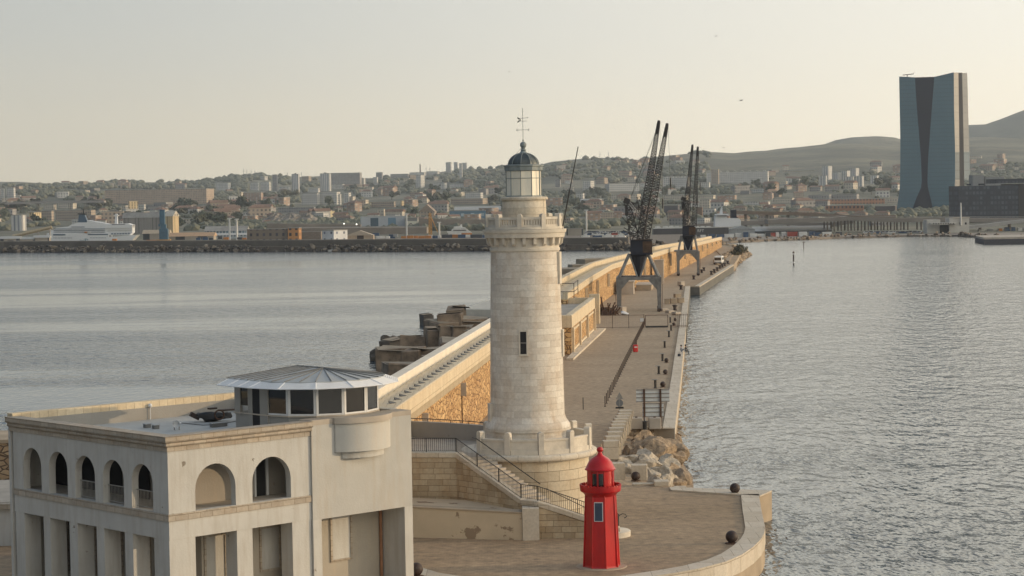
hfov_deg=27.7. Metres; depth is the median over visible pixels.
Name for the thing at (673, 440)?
boulder
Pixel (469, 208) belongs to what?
apartment building
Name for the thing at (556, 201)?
house
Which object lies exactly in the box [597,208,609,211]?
house
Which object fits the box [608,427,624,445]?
stone block
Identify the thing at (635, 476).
bollard
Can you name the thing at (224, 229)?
warehouse
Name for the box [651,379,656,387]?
service post
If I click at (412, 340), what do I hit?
armour block
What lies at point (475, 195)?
apartment building
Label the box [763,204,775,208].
house
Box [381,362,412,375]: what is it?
armour block
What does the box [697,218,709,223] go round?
house
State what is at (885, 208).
apartment building
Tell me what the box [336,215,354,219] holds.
house
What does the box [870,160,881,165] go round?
house
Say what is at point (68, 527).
window
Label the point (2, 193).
apartment building
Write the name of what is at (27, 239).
warehouse
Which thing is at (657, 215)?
house
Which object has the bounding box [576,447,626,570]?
beacon tower
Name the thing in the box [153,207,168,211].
house
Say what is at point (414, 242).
breakwater wall
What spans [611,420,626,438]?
stone block
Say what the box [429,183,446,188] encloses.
apartment building
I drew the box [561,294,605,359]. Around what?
bastion
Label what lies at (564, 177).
house
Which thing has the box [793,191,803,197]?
house
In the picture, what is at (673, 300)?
concrete cube
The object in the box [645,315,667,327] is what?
gate
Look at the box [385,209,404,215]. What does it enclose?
apartment building
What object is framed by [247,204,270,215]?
house
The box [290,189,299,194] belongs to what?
tree
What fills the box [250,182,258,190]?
apartment building
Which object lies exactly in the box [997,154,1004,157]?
house
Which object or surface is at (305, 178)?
house
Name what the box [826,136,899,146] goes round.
hill
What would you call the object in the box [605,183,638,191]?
apartment building
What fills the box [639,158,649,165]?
house
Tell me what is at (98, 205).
tree
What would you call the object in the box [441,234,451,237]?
container
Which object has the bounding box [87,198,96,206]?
tree
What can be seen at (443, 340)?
armour block
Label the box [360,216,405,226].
warehouse
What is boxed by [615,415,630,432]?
stone block
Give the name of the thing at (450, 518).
retaining wall
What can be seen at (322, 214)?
house
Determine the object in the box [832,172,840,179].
apartment building
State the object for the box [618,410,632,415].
stone block
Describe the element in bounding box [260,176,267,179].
house
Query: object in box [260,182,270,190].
apartment building
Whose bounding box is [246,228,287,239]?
warehouse
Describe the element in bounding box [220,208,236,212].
house
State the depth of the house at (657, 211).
1805.86 m
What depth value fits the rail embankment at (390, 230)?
1349.57 m
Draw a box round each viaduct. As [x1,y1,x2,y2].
[4,200,105,211]
[692,218,852,226]
[732,209,895,225]
[765,215,1019,230]
[969,218,1023,229]
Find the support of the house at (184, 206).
on the ground at (837, 157)
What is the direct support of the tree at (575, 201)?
on the ground at (837, 157)
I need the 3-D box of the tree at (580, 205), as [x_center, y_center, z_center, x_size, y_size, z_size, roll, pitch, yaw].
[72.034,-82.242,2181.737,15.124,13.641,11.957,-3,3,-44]
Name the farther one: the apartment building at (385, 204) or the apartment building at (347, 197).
the apartment building at (347, 197)
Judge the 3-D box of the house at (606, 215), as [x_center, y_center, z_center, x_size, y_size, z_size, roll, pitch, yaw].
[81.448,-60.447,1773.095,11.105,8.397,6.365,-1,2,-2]
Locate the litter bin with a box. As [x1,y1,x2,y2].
[642,417,647,429]
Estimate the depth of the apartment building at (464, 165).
5165.77 m
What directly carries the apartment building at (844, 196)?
on the ground at (837, 157)
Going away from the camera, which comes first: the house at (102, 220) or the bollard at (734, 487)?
the bollard at (734, 487)
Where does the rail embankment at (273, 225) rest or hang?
on the ground at (837, 157)
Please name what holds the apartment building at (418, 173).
on the ground at (837, 157)
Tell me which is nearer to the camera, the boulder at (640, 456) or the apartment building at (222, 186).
the boulder at (640, 456)
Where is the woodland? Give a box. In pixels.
[0,150,1023,230]
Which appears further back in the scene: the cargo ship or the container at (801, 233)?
the cargo ship
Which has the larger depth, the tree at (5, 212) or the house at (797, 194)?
the house at (797, 194)
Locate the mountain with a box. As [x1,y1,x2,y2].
[969,110,1023,138]
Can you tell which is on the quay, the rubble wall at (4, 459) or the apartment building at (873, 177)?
the rubble wall at (4, 459)
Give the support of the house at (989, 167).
on the ground at (837, 157)
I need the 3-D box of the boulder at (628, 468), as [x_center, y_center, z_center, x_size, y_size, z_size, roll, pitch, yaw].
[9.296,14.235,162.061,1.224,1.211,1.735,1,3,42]
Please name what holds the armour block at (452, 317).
in the sea water
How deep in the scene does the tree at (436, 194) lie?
2813.96 m
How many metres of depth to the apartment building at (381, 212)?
2088.54 m
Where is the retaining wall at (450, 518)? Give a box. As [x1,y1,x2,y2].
[412,498,538,540]
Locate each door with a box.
[56,453,63,484]
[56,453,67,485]
[82,456,94,489]
[109,461,122,494]
[138,465,150,498]
[253,458,268,496]
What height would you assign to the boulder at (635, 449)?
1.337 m
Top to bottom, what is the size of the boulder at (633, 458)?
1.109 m
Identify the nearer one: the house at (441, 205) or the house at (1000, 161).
the house at (441, 205)
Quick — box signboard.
[636,389,669,425]
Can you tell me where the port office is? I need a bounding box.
[322,229,347,238]
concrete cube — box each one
[617,306,626,312]
[664,298,669,303]
[670,298,676,303]
[673,293,680,297]
[677,281,684,285]
[677,297,683,302]
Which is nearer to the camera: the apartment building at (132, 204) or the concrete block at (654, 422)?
the concrete block at (654, 422)
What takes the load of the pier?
on the port ground at (725, 239)
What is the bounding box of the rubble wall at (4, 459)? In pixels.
[0,430,8,479]
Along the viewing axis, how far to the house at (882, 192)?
2594.10 m
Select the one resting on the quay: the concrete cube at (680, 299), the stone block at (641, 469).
the stone block at (641, 469)
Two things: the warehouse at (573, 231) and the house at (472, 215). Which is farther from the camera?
the house at (472, 215)
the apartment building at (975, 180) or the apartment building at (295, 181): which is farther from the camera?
the apartment building at (295, 181)
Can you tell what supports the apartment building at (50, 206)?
on the ground at (837, 157)
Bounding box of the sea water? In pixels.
[0,237,1023,575]
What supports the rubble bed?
on the quay
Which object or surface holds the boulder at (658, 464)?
on the rubble bed
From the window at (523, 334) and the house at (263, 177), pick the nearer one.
the window at (523, 334)
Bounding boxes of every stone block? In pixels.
[602,440,619,459]
[604,435,621,454]
[606,431,622,449]
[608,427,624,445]
[610,423,625,441]
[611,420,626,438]
[612,462,624,479]
[613,417,628,434]
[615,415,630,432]
[616,412,631,429]
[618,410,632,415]
[631,464,646,480]
[632,483,653,484]
[654,479,668,486]
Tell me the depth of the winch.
117.38 m
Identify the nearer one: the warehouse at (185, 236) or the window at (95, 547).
the window at (95, 547)
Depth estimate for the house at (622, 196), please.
2571.64 m
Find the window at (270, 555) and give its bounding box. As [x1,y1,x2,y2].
[259,524,281,572]
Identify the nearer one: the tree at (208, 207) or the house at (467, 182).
the tree at (208, 207)
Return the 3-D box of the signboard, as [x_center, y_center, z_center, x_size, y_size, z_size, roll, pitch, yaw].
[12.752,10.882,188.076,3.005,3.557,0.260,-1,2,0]
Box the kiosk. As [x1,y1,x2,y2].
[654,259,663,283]
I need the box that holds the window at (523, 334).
[518,330,527,355]
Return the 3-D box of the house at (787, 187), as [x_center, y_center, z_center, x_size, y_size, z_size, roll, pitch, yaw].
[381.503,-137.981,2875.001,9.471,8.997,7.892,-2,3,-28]
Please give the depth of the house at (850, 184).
2786.41 m
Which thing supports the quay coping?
on the quay
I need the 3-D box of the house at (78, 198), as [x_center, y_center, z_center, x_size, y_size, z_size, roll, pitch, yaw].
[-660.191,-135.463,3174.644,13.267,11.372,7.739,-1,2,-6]
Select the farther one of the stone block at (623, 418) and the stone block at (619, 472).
the stone block at (623, 418)
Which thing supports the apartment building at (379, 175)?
on the ground at (837, 157)
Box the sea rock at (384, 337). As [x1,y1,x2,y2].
[380,335,389,340]
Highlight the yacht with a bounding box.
[447,224,471,236]
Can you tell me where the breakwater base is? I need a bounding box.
[0,234,699,251]
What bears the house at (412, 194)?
on the ground at (837, 157)
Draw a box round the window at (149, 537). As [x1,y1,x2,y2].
[149,537,150,575]
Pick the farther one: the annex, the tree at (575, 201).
the tree at (575, 201)
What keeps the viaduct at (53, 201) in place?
on the ground at (837, 157)
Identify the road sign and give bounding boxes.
[616,392,623,409]
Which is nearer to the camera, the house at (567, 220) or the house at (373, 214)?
the house at (567, 220)
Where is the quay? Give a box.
[0,251,771,575]
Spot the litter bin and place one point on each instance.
(645, 424)
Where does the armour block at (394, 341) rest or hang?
in the sea water
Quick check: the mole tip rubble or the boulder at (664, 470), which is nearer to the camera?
the boulder at (664, 470)
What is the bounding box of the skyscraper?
[897,72,969,209]
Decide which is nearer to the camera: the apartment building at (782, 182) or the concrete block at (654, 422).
the concrete block at (654, 422)
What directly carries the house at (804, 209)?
on the ground at (837, 157)
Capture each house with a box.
[6,198,20,201]
[8,209,15,214]
[12,186,22,190]
[20,196,35,200]
[57,191,68,197]
[75,196,83,200]
[86,215,100,220]
[87,188,99,191]
[96,219,106,222]
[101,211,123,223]
[118,179,127,185]
[120,182,129,188]
[123,209,137,211]
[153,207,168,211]
[154,202,172,206]
[161,204,172,207]
[165,211,178,232]
[174,183,186,188]
[175,205,191,213]
[188,206,203,213]
[208,200,228,205]
[216,204,230,207]
[218,210,232,215]
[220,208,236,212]
[223,205,240,211]
[242,215,257,219]
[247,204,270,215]
[255,204,272,210]
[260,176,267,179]
[262,197,274,203]
[274,197,289,205]
[302,176,310,181]
[312,208,329,217]
[313,213,328,216]
[333,206,342,211]
[333,212,348,217]
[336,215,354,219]
[346,201,361,211]
[361,190,372,196]
[367,213,379,215]
[375,189,382,195]
[382,185,396,195]
[404,199,417,206]
[410,192,422,197]
[415,193,425,198]
[421,196,429,202]
[426,189,435,195]
[428,201,448,211]
[435,213,447,218]
[448,214,459,217]
[463,214,480,218]
[464,179,472,186]
[479,207,498,213]
[483,186,498,193]
[489,211,501,215]
[546,197,562,205]
[554,165,565,169]
[561,174,572,182]
[563,218,573,222]
[583,203,593,207]
[585,199,603,206]
[587,211,601,220]
[596,177,607,183]
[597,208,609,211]
[600,204,616,211]
[601,212,613,218]
[614,211,622,217]
[617,194,630,200]
[618,171,631,177]
[627,176,635,181]
[632,161,640,168]
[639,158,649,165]
[643,171,654,177]
[644,214,659,218]
[646,209,659,213]
[666,188,675,194]
[667,210,683,220]
[669,155,679,160]
[669,215,689,224]
[688,201,698,207]
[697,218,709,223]
[710,199,728,209]
[731,185,749,192]
[733,206,746,210]
[736,215,749,225]
[740,190,751,193]
[759,202,768,206]
[759,215,777,224]
[762,181,778,191]
[763,192,773,199]
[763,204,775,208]
[769,171,775,175]
[772,191,781,196]
[773,204,785,209]
[782,165,788,169]
[784,185,791,189]
[786,176,796,183]
[791,198,814,206]
[792,204,803,208]
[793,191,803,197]
[794,208,814,217]
[795,184,806,190]
[810,185,821,191]
[815,199,829,206]
[825,184,838,191]
[843,180,857,189]
[853,211,867,214]
[869,222,891,225]
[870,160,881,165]
[870,165,881,171]
[875,188,889,196]
[875,211,889,214]
[891,182,899,189]
[892,164,899,172]
[983,164,995,170]
[993,159,1006,164]
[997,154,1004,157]
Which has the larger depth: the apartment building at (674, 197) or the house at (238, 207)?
the apartment building at (674, 197)
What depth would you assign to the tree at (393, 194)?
3050.20 m
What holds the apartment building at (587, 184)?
on the ground at (837, 157)
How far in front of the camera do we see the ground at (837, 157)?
3870.69 m
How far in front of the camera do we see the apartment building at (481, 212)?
1896.67 m
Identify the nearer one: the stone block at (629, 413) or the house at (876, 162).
the stone block at (629, 413)
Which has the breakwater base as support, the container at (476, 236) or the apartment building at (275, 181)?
the container at (476, 236)
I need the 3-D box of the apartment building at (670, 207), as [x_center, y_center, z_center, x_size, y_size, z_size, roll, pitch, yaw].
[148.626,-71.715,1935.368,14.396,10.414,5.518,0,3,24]
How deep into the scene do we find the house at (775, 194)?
2668.95 m
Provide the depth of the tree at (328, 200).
2548.77 m
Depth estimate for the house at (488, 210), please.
1899.39 m
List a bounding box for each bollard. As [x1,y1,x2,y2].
[414,562,423,575]
[631,472,640,481]
[725,530,737,544]
[730,483,739,492]
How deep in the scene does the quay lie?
125.65 m
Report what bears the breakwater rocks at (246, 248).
on the breakwater base
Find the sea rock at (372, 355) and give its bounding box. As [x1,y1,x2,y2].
[369,349,374,360]
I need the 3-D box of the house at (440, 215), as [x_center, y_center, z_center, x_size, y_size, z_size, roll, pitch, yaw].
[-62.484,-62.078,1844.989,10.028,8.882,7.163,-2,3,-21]
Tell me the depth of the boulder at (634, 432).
186.71 m
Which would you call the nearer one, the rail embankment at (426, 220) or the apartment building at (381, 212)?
the rail embankment at (426, 220)
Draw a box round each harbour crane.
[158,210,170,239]
[428,213,437,237]
[615,120,670,311]
[674,145,700,275]
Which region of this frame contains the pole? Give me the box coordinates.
[562,148,577,228]
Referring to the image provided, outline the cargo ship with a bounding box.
[652,207,740,235]
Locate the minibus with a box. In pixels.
[714,256,723,264]
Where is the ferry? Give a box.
[47,209,138,240]
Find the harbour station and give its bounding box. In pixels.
[923,203,969,232]
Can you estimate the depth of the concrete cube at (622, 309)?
374.97 m
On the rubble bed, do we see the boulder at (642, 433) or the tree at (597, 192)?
the boulder at (642, 433)
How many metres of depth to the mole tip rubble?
729.38 m
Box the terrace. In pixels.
[411,437,478,456]
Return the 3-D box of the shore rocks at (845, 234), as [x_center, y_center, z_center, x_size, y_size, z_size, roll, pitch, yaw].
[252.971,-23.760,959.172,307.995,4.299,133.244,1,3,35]
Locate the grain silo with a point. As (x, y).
(141, 221)
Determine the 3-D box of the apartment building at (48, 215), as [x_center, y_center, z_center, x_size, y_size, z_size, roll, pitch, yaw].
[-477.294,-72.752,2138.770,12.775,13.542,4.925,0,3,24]
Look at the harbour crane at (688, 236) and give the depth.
544.58 m
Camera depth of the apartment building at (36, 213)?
2319.44 m
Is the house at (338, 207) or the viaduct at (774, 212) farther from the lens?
the house at (338, 207)
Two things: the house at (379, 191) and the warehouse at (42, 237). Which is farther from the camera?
the house at (379, 191)
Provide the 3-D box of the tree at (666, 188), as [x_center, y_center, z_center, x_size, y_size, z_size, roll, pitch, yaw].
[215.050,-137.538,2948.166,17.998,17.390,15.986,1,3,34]
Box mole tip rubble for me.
[713,242,752,270]
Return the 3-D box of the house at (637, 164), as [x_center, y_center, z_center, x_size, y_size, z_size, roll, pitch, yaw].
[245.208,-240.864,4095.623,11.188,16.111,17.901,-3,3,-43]
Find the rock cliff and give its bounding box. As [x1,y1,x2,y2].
[262,213,317,221]
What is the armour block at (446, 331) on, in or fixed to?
in the sea water
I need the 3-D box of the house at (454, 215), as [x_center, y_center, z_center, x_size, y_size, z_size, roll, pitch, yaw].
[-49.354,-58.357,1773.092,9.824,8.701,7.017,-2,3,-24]
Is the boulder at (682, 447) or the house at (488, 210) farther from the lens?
the house at (488, 210)
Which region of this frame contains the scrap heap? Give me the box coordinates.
[600,297,620,314]
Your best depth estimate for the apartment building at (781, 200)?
2472.44 m
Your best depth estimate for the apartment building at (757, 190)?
2831.53 m
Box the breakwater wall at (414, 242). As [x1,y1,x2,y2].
[0,237,631,246]
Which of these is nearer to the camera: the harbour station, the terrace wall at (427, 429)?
the terrace wall at (427, 429)
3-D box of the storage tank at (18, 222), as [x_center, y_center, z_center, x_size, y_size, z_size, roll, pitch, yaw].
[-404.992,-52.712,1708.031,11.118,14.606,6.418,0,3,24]
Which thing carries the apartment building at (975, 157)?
on the ground at (837, 157)
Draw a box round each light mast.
[227,218,231,239]
[234,219,238,239]
[404,213,407,237]
[584,210,587,230]
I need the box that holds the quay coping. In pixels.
[420,265,771,575]
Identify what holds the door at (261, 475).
in the port building at (298, 470)
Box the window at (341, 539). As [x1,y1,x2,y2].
[329,515,352,562]
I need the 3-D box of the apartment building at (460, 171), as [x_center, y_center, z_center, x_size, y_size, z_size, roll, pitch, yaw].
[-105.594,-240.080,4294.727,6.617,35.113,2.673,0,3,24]
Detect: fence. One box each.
[596,314,639,327]
[672,314,687,326]
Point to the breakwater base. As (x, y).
(669, 238)
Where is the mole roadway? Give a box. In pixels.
[563,252,732,424]
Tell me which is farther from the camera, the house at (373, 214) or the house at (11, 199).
the house at (11, 199)
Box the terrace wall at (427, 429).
[411,418,483,440]
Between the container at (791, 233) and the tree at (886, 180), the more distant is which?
the tree at (886, 180)
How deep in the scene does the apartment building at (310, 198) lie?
2819.14 m
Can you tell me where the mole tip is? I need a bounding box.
[716,245,733,263]
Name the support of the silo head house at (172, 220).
on the ground at (837, 157)
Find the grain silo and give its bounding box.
[122,212,165,233]
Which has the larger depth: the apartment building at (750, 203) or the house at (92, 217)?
the apartment building at (750, 203)
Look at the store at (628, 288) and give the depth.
444.91 m
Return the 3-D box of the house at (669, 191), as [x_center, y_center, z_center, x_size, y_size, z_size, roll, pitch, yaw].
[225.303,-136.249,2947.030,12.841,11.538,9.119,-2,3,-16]
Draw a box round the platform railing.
[560,280,577,291]
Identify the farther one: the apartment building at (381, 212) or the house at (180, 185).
the house at (180, 185)
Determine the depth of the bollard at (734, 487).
144.79 m
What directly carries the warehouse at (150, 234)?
on the ground at (837, 157)
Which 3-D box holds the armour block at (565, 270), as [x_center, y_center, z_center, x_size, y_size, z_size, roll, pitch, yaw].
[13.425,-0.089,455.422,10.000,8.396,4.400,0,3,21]
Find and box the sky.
[0,0,1023,183]
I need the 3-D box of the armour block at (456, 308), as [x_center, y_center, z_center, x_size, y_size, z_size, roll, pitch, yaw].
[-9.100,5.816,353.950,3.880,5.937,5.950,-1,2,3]
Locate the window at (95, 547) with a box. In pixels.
[94,526,96,575]
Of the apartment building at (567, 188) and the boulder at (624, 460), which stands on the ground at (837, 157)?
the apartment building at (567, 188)
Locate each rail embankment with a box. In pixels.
[267,222,360,228]
[301,226,428,234]
[419,217,484,229]
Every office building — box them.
[949,184,1018,217]
[986,178,1023,217]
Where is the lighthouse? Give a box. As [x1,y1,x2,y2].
[462,108,596,514]
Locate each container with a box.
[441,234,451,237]
[470,234,481,237]
[724,234,733,236]
[749,233,756,236]
[786,232,797,235]
[798,232,806,235]
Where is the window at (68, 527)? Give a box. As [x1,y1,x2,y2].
[67,521,70,571]
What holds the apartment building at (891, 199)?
on the ground at (837, 157)
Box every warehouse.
[0,236,21,240]
[20,237,34,240]
[33,235,50,240]
[142,230,171,239]
[169,232,216,239]
[204,226,248,232]
[216,233,246,238]
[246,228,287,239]
[288,227,301,239]
[301,231,321,238]
[347,230,373,238]
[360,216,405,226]
[405,217,418,226]
[566,228,582,235]
[729,226,754,234]
[751,225,832,233]
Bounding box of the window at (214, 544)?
[203,532,226,575]
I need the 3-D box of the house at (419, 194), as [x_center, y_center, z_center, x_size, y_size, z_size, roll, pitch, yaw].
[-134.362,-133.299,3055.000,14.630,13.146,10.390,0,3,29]
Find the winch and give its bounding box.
[189,407,234,421]
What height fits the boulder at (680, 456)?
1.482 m
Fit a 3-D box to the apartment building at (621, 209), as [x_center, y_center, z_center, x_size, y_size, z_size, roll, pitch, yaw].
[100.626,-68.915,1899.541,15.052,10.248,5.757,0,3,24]
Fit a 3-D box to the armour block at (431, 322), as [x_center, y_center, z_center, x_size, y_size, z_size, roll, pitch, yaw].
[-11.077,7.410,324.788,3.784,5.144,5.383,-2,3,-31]
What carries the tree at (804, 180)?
on the ground at (837, 157)
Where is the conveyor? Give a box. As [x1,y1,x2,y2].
[12,226,51,236]
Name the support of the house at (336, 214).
on the ground at (837, 157)
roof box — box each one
[142,423,151,427]
[151,424,159,428]
[209,421,227,427]
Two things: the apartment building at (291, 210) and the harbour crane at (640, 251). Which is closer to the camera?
the harbour crane at (640, 251)
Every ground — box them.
[0,137,1023,240]
[712,232,1023,242]
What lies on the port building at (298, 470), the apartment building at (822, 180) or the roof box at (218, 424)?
the roof box at (218, 424)
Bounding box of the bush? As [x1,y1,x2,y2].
[729,244,747,254]
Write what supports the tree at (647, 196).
on the ground at (837, 157)
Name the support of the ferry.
on the sea water
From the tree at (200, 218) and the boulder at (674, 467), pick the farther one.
the tree at (200, 218)
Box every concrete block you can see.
[631,417,642,428]
[648,417,660,428]
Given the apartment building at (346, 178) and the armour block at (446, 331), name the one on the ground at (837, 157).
the apartment building at (346, 178)
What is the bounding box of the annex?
[0,480,10,545]
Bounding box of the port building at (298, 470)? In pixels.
[5,365,413,575]
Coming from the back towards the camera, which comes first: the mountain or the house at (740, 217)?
the mountain
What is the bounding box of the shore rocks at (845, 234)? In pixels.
[714,231,1021,242]
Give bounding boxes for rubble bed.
[601,435,693,487]
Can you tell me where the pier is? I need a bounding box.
[975,237,1023,244]
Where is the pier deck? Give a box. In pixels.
[976,235,1023,238]
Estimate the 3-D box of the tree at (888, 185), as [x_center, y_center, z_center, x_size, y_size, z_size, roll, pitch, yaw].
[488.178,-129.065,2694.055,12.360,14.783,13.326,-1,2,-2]
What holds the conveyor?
on the ground at (837, 157)
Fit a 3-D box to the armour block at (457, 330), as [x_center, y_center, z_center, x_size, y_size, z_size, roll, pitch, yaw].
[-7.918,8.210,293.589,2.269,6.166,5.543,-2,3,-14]
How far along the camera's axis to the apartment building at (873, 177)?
3467.10 m
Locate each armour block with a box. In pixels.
[375,345,413,371]
[379,337,399,345]
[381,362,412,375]
[397,335,425,345]
[401,346,428,361]
[419,313,433,324]
[422,346,440,354]
[423,318,458,336]
[424,326,438,347]
[437,312,463,325]
[438,326,451,345]
[439,336,455,345]
[446,305,469,315]
[450,325,466,336]
[462,316,488,326]
[562,268,576,273]
[568,264,584,266]
[576,258,604,263]
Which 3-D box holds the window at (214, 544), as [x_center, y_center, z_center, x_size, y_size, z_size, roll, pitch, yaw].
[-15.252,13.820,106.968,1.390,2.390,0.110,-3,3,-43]
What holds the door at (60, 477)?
in the port building at (298, 470)
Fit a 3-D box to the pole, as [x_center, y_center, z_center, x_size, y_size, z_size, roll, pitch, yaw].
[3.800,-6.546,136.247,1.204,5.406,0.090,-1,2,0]
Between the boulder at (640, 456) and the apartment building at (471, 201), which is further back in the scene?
the apartment building at (471, 201)
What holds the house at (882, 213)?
on the ground at (837, 157)
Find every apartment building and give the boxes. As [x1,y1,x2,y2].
[0,189,4,199]
[7,188,15,197]
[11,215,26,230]
[29,212,41,217]
[41,211,53,220]
[44,204,55,209]
[55,210,94,220]
[58,203,76,208]
[105,188,213,203]
[128,201,137,208]
[138,204,145,209]
[183,219,190,223]
[216,183,230,190]
[243,192,262,203]
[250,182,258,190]
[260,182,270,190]
[272,174,277,190]
[278,207,314,212]
[292,173,299,191]
[301,193,319,204]
[308,188,319,192]
[319,192,339,204]
[320,172,330,190]
[331,172,361,184]
[332,184,344,188]
[344,192,350,202]
[371,201,395,206]
[373,177,377,184]
[376,172,382,178]
[378,209,384,215]
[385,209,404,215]
[390,174,409,177]
[409,172,426,175]
[416,175,424,187]
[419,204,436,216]
[427,171,439,174]
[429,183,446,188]
[446,162,451,172]
[449,210,485,217]
[450,183,463,187]
[451,198,487,203]
[454,206,500,210]
[459,163,462,178]
[462,163,466,168]
[465,192,482,197]
[478,189,488,194]
[555,180,560,186]
[563,187,573,191]
[576,193,583,200]
[583,181,593,190]
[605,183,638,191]
[611,194,640,199]
[614,207,628,212]
[663,176,689,188]
[663,195,687,199]
[663,205,679,214]
[696,195,714,198]
[696,207,702,215]
[698,182,709,186]
[700,199,710,207]
[703,208,715,214]
[706,170,768,183]
[711,169,718,183]
[717,195,736,199]
[743,201,769,204]
[752,189,763,192]
[773,198,793,202]
[777,181,787,183]
[808,194,831,198]
[819,175,826,185]
[822,166,831,179]
[825,205,863,211]
[829,198,884,203]
[831,194,858,198]
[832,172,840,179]
[840,171,849,179]
[844,176,853,180]
[848,168,858,176]
[856,176,863,185]
[870,175,878,183]
[875,206,896,211]
[886,198,897,201]
[969,156,981,158]
[969,175,983,185]
[984,176,1003,185]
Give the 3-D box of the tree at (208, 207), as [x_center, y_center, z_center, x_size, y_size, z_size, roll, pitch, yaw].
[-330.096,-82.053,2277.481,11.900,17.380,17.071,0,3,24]
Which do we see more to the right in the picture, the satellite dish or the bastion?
the bastion
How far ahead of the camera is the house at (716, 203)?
2260.42 m
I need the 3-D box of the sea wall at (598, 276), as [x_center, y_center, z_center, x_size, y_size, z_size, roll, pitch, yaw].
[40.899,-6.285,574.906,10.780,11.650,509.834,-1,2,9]
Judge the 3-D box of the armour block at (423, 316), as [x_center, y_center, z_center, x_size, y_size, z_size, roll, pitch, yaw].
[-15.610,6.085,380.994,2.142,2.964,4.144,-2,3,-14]
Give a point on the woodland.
(239, 182)
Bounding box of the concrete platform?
[466,299,489,317]
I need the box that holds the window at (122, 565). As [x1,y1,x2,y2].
[120,531,123,575]
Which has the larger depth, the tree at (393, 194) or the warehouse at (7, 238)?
the tree at (393, 194)
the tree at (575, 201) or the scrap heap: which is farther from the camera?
the tree at (575, 201)
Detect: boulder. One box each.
[616,457,632,463]
[619,454,637,462]
[622,444,632,454]
[625,463,630,473]
[629,429,641,436]
[629,445,643,454]
[632,430,652,439]
[633,439,647,447]
[633,456,655,467]
[636,448,658,460]
[637,454,648,460]
[643,438,676,457]
[644,436,664,439]
[647,467,661,478]
[647,475,662,486]
[649,457,662,466]
[651,466,672,474]
[658,453,672,460]
[659,458,680,466]
[661,473,678,486]
[665,438,682,443]
[669,462,679,473]
[671,441,689,460]
[672,451,686,464]
[673,478,686,485]
[674,468,689,484]
[675,434,681,442]
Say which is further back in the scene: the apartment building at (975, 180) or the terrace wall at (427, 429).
the apartment building at (975, 180)
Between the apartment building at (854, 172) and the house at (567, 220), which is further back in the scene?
the apartment building at (854, 172)
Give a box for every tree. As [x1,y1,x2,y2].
[0,208,10,216]
[7,201,18,207]
[17,199,29,209]
[30,198,41,205]
[30,214,46,220]
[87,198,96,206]
[95,200,105,207]
[104,198,111,205]
[176,198,192,205]
[178,208,187,213]
[179,217,185,224]
[195,215,208,223]
[204,205,216,211]
[206,212,220,220]
[212,213,228,221]
[231,211,242,218]
[234,195,245,204]
[238,198,247,206]
[258,197,271,203]
[281,189,290,195]
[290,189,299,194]
[324,196,334,204]
[389,191,399,197]
[405,207,418,213]
[407,179,415,184]
[427,194,440,201]
[428,184,440,189]
[433,192,442,197]
[441,192,451,199]
[488,194,498,200]
[494,187,502,192]
[563,194,579,201]
[568,197,580,205]
[573,203,583,209]
[581,205,591,210]
[591,187,603,197]
[642,192,652,202]
[657,185,669,191]
[765,183,776,189]
[776,188,786,194]
[800,176,809,184]
[808,182,817,187]
[867,186,874,194]
[873,178,884,185]
[883,176,891,183]
[884,183,891,187]
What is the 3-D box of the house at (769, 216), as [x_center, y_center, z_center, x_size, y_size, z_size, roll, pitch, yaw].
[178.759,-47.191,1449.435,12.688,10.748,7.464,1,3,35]
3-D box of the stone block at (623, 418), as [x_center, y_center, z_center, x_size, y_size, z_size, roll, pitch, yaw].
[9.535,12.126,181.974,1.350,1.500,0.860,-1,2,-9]
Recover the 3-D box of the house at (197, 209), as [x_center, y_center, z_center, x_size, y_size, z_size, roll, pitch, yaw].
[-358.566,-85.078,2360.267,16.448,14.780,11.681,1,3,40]
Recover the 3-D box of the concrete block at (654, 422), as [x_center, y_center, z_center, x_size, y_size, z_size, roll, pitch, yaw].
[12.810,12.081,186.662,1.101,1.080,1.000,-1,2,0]
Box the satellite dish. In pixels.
[174,420,181,429]
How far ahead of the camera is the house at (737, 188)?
2844.90 m
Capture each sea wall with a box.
[378,318,489,424]
[561,236,721,303]
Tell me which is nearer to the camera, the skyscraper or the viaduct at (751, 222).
the viaduct at (751, 222)
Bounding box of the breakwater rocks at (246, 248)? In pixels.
[1,237,698,251]
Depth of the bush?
723.75 m
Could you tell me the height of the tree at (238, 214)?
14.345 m
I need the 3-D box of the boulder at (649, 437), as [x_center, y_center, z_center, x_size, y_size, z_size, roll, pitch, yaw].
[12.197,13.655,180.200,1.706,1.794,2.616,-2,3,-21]
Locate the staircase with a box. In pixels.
[411,437,630,538]
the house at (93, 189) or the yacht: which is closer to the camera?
the yacht
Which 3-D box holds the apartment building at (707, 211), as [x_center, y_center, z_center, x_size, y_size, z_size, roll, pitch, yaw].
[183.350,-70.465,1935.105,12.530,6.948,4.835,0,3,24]
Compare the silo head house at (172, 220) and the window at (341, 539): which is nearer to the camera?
the window at (341, 539)
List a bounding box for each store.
[622,280,634,293]
[635,282,652,290]
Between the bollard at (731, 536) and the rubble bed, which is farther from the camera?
the rubble bed
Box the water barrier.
[633,339,637,351]
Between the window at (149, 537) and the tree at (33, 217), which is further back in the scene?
the tree at (33, 217)
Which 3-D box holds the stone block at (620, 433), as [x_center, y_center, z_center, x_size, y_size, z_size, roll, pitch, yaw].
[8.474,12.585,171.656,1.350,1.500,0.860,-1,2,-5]
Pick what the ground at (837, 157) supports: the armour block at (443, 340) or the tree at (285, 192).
the tree at (285, 192)
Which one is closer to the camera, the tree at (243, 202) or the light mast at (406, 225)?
the light mast at (406, 225)

